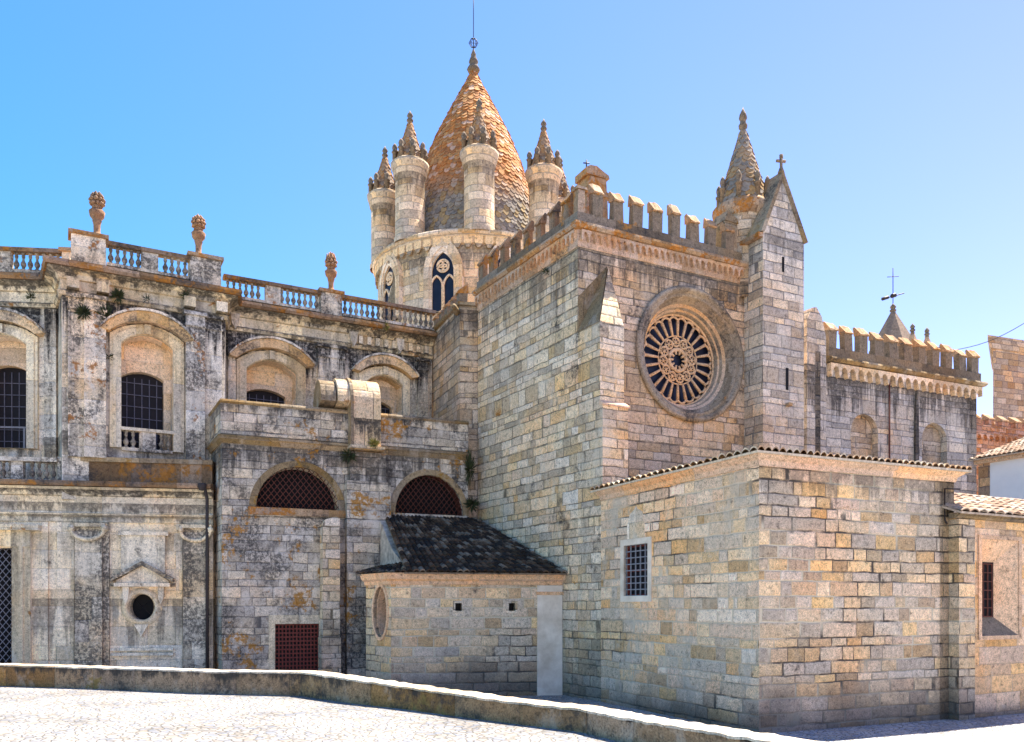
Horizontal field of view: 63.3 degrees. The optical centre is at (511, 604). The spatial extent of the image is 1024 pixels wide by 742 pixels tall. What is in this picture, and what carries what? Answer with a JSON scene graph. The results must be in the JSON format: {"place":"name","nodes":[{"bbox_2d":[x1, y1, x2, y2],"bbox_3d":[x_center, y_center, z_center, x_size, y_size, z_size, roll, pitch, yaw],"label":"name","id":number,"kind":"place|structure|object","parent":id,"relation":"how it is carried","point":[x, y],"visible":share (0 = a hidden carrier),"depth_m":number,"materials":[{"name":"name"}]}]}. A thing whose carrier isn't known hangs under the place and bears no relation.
{"place":"outdoors","nodes":[
{"label":"outdoors","id":0,"kind":"place"},
{"bbox_2d":[0,686,619,741],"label":"street","id":1,"kind":"structure","parent":0,"point":[37,714],"depth_m":11.40,"materials":[{"name":"stone"}]},
{"bbox_2d":[0,0,1023,416],"label":"sky","id":2,"kind":"structure","parent":0,"point":[897,126],"materials":[{"name":"blue"}]},
{"bbox_2d":[505,695,1023,741],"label":"lane","id":3,"kind":"structure","parent":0,"point":[1005,728],"depth_m":18.52,"materials":[{"name":"grey stone"}]},
{"bbox_2d":[0,227,436,668],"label":"choir","id":4,"kind":"structure","parent":3,"relation":"on","point":[107,522],"depth_m":27.34,"materials":[{"name":"stone"}]},
{"bbox_2d":[0,524,41,663],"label":"doorway","id":5,"kind":"structure","parent":4,"relation":"in","point":[16,562],"depth_m":26.44,"materials":[{"name":"stone"}]},
{"bbox_2d":[0,307,45,448],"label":"window","id":6,"kind":"structure","parent":4,"relation":"in","point":[19,348],"depth_m":28.30,"materials":[{"name":"stone"}]},
{"bbox_2d":[25,291,35,300],"bbox_3d":[-16.034,-10.271,27.596,0.348,0.454,0.505,0,0,-39],"label":"wall weed","id":7,"kind":"object","parent":4,"relation":"attached to","point":[30,295],"depth_m":27.57,"materials":[{"name":"green plant"}]},
{"bbox_2d":[74,302,92,320],"bbox_3d":[-13.720,-9.380,26.570,0.691,0.598,0.517,0,0,-20],"label":"wall weed","id":8,"kind":"object","parent":4,"relation":"attached to","point":[84,311],"depth_m":26.56,"materials":[{"name":"green plant"}]},
{"bbox_2d":[88,191,105,233],"bbox_3d":[-13.531,-12.733,27.082,0.530,1.536,0.500,0,0,0],"label":"stone urn","id":9,"kind":"object","parent":4,"relation":"on","point":[97,202],"visible":0.95,"depth_m":26.96,"materials":[{"name":"beige stone"}]},
{"bbox_2d":[95,302,115,329],"bbox_3d":[-13.235,-9.380,27.030,0.742,1.130,0.690,0,0,0],"label":"wall weed","id":10,"kind":"object","parent":4,"relation":"attached to","point":[107,314],"depth_m":26.95,"materials":[{"name":"green plant"}]},
{"bbox_2d":[109,287,125,304],"bbox_3d":[-12.858,-10.070,27.050,0.573,0.620,0.556,0,0,-41],"label":"wall weed","id":11,"kind":"object","parent":4,"relation":"attached to","point":[116,292],"depth_m":27.04,"materials":[{"name":"green plant"}]},
{"bbox_2d":[100,307,193,452],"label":"window","id":12,"kind":"structure","parent":4,"relation":"in","point":[147,373],"depth_m":28.18,"materials":[{"name":"stone"}]},
{"bbox_2d":[191,214,205,252],"bbox_3d":[-10.799,-12.704,28.582,0.470,1.477,0.472,0,0,36],"label":"stone urn","id":13,"kind":"object","parent":4,"relation":"on","point":[198,222],"visible":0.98,"depth_m":28.46,"materials":[{"name":"beige stone"}]},
{"bbox_2d":[229,336,314,405],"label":"window","id":14,"kind":"structure","parent":4,"relation":"in","point":[267,380],"depth_m":31.01,"materials":[{"name":"stone"}]},
{"bbox_2d":[325,251,337,288],"bbox_3d":[-6.916,-12.720,31.766,0.488,1.590,0.484,0,0,0],"label":"stone urn","id":15,"kind":"object","parent":4,"relation":"on","point":[331,262],"visible":0.95,"depth_m":31.63,"materials":[{"name":"beige stone"}]},
{"bbox_2d":[351,352,418,415],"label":"window","id":16,"kind":"structure","parent":4,"relation":"in","point":[395,395],"depth_m":32.90,"materials":[{"name":"stone"}]},
{"bbox_2d":[367,0,573,326],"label":"lantern tower","id":17,"kind":"structure","parent":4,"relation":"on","point":[458,201],"depth_m":41.26,"materials":[{"name":"stone"}]},
{"bbox_2d":[379,251,402,320],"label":"window","id":18,"kind":"structure","parent":17,"relation":"in","point":[388,271],"depth_m":41.66,"materials":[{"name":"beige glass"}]},
{"bbox_2d":[423,236,463,312],"bbox_3d":[-3.282,-15.935,40.113,1.960,3.647,0.521,0,0,14],"label":"window","id":19,"kind":"structure","parent":17,"relation":"in","point":[443,272],"depth_m":39.96,"materials":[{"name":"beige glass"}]},
{"bbox_2d":[488,238,510,273],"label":"window","id":20,"kind":"structure","parent":17,"relation":"in","point":[497,244],"depth_m":40.00,"materials":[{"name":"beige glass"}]},
{"bbox_2d":[206,378,468,676],"bbox_3d":[-6.061,-2.516,29.038,9.201,10.631,3.192,0,0,-15],"label":"lunette annex","id":21,"kind":"object","parent":3,"relation":"on","point":[302,510],"visible":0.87,"depth_m":27.77,"materials":[{"name":"stone"}]},
{"bbox_2d":[269,615,319,670],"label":"cellar door","id":22,"kind":"structure","parent":21,"relation":"in","point":[293,639],"depth_m":27.73,"materials":[{"name":"metal"}]},
{"bbox_2d":[248,461,345,517],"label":"lunette window","id":23,"kind":"structure","parent":21,"relation":"in","point":[293,491],"depth_m":27.89,"materials":[{"name":"stone"}]},
{"bbox_2d":[341,449,357,464],"bbox_3d":[-5.532,-5.067,27.932,0.720,0.757,0.595,0,0,0],"label":"wall weed","id":24,"kind":"object","parent":21,"relation":"attached to","point":[350,456],"depth_m":27.93,"materials":[{"name":"green plant"}]},
{"bbox_2d":[368,437,379,449],"bbox_3d":[-4.661,-5.447,27.990,0.506,0.516,0.397,0,0,0],"label":"wall weed","id":25,"kind":"object","parent":21,"relation":"attached to","point":[374,442],"depth_m":27.98,"materials":[{"name":"green plant"}]},
{"bbox_2d":[391,469,468,518],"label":"lunette window","id":26,"kind":"structure","parent":21,"relation":"in","point":[423,496],"depth_m":29.75,"materials":[{"name":"brown metal"}]},
{"bbox_2d":[464,449,476,488],"bbox_3d":[-1.512,-4.874,29.890,0.543,1.707,0.476,0,0,-36],"label":"creeper","id":27,"kind":"object","parent":21,"relation":"attached to","point":[470,463],"visible":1,"depth_m":29.84,"materials":[{"name":"green plant"}]},
{"bbox_2d":[463,498,479,512],"bbox_3d":[-1.449,-3.598,29.857,0.684,0.730,0.551,0,0,0],"label":"wall weed","id":28,"kind":"object","parent":21,"relation":"attached to","point":[469,503],"depth_m":29.83,"materials":[{"name":"green plant"}]},
{"bbox_2d":[0,663,823,741],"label":"wall","id":29,"kind":"structure","parent":3,"relation":"on","point":[615,724],"depth_m":13.04,"materials":[{"name":"beige stone"}]},
{"bbox_2d":[356,514,566,695],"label":"chapel","id":30,"kind":"structure","parent":3,"relation":"on","point":[467,604],"depth_m":25.50,"materials":[{"name":"stone"}]},
{"bbox_2d":[371,585,388,640],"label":"oval window","id":31,"kind":"structure","parent":30,"relation":"in","point":[382,608],"depth_m":25.83,"materials":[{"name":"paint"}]},
{"bbox_2d":[432,160,747,700],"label":"transept","id":32,"kind":"structure","parent":3,"relation":"on","point":[607,350],"depth_m":26.73,"materials":[{"name":"stone"}]},
{"bbox_2d":[542,266,548,275],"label":"wall weed","id":33,"kind":"object","parent":32,"relation":"attached to","point":[543,271],"depth_m":26.52,"materials":[{"name":"green plant"}]},
{"bbox_2d":[636,285,743,422],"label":"rose window","id":34,"kind":"structure","parent":32,"relation":"in","point":[689,351],"depth_m":27.65,"materials":[{"name":"beige stone"}]},
{"bbox_2d":[740,154,807,451],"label":"gabled tower","id":35,"kind":"structure","parent":3,"relation":"on","point":[775,240],"depth_m":27.74,"materials":[{"name":"grey stone"}]},
{"bbox_2d":[712,108,769,296],"bbox_3d":[7.950,-13.825,28.762,2.252,6.850,2.118,0,0,0],"label":"round turret","id":36,"kind":"object","parent":35,"relation":"on","point":[740,199],"visible":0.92,"depth_m":28.02,"materials":[{"name":"brown stone"}]},
{"bbox_2d":[590,445,971,732],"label":"chapel","id":37,"kind":"structure","parent":3,"relation":"on","point":[762,589],"depth_m":19.41,"materials":[{"name":"stone"}]},
{"bbox_2d":[620,536,651,601],"bbox_3d":[3.464,-0.939,22.396,0.335,1.701,1.480,0,0,-25],"label":"window","id":38,"kind":"structure","parent":37,"relation":"in","point":[639,554],"depth_m":22.48,"materials":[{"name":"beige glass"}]},
{"bbox_2d":[804,307,987,512],"bbox_3d":[13.797,-3.952,34.894,10.944,13.503,6.364,0,0,-28],"label":"nave aisle","id":39,"kind":"object","parent":3,"relation":"on","point":[859,400],"visible":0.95,"depth_m":32.48,"materials":[{"name":"grey stone"}]},
{"bbox_2d":[909,323,915,360],"bbox_3d":[19.301,-10.996,40.000,0.776,5.192,0.776,0,0,22],"label":"stone pinnacle","id":40,"kind":"object","parent":39,"relation":"on","point":[912,332],"visible":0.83,"depth_m":39.90,"materials":[{"name":"beige stone"}]},
{"bbox_2d":[923,328,930,363],"bbox_3d":[20.000,-10.900,40.000,0.776,4.999,0.776,0,0,22],"label":"stone pinnacle","id":41,"kind":"object","parent":39,"relation":"on","point":[927,334],"visible":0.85,"depth_m":39.90,"materials":[{"name":"beige stone"}]},
{"bbox_2d":[942,493,1023,719],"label":"porch annex","id":42,"kind":"object","parent":3,"relation":"on","point":[986,606],"visible":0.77,"depth_m":20.85,"materials":[{"name":"stone"}]},
{"bbox_2d":[978,535,1021,639],"bbox_3d":[12.280,-0.437,21.203,1.736,2.621,0.430,0,0,-27],"label":"window","id":43,"kind":"structure","parent":42,"relation":"in","point":[999,557],"depth_m":21.35,"materials":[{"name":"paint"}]},
{"bbox_2d":[869,276,909,358],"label":"spire","id":44,"kind":"structure","parent":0,"point":[894,326],"depth_m":45.53,"materials":[{"name":"grey stone"}]},
{"bbox_2d":[958,323,1023,349],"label":"overhead cable","id":45,"kind":"object","parent":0,"point":[992,339],"visible":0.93,"depth_m":45.20,"materials":[{"name":"metal"}]},
{"bbox_2d":[968,437,1023,498],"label":"white house","id":46,"kind":"structure","parent":0,"point":[1001,473],"depth_m":29.63,"materials":[{"name":"paint"}]},
{"bbox_2d":[976,414,1023,494],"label":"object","id":47,"kind":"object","parent":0,"point":[994,432],"visible":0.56,"depth_m":46.75,"materials":[{"name":"brick"}]},
{"bbox_2d":[988,335,1023,428],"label":"bell tower","id":48,"kind":"structure","parent":0,"point":[1007,358],"depth_m":55.42,"materials":[{"name":"brown stone"}]}
]}

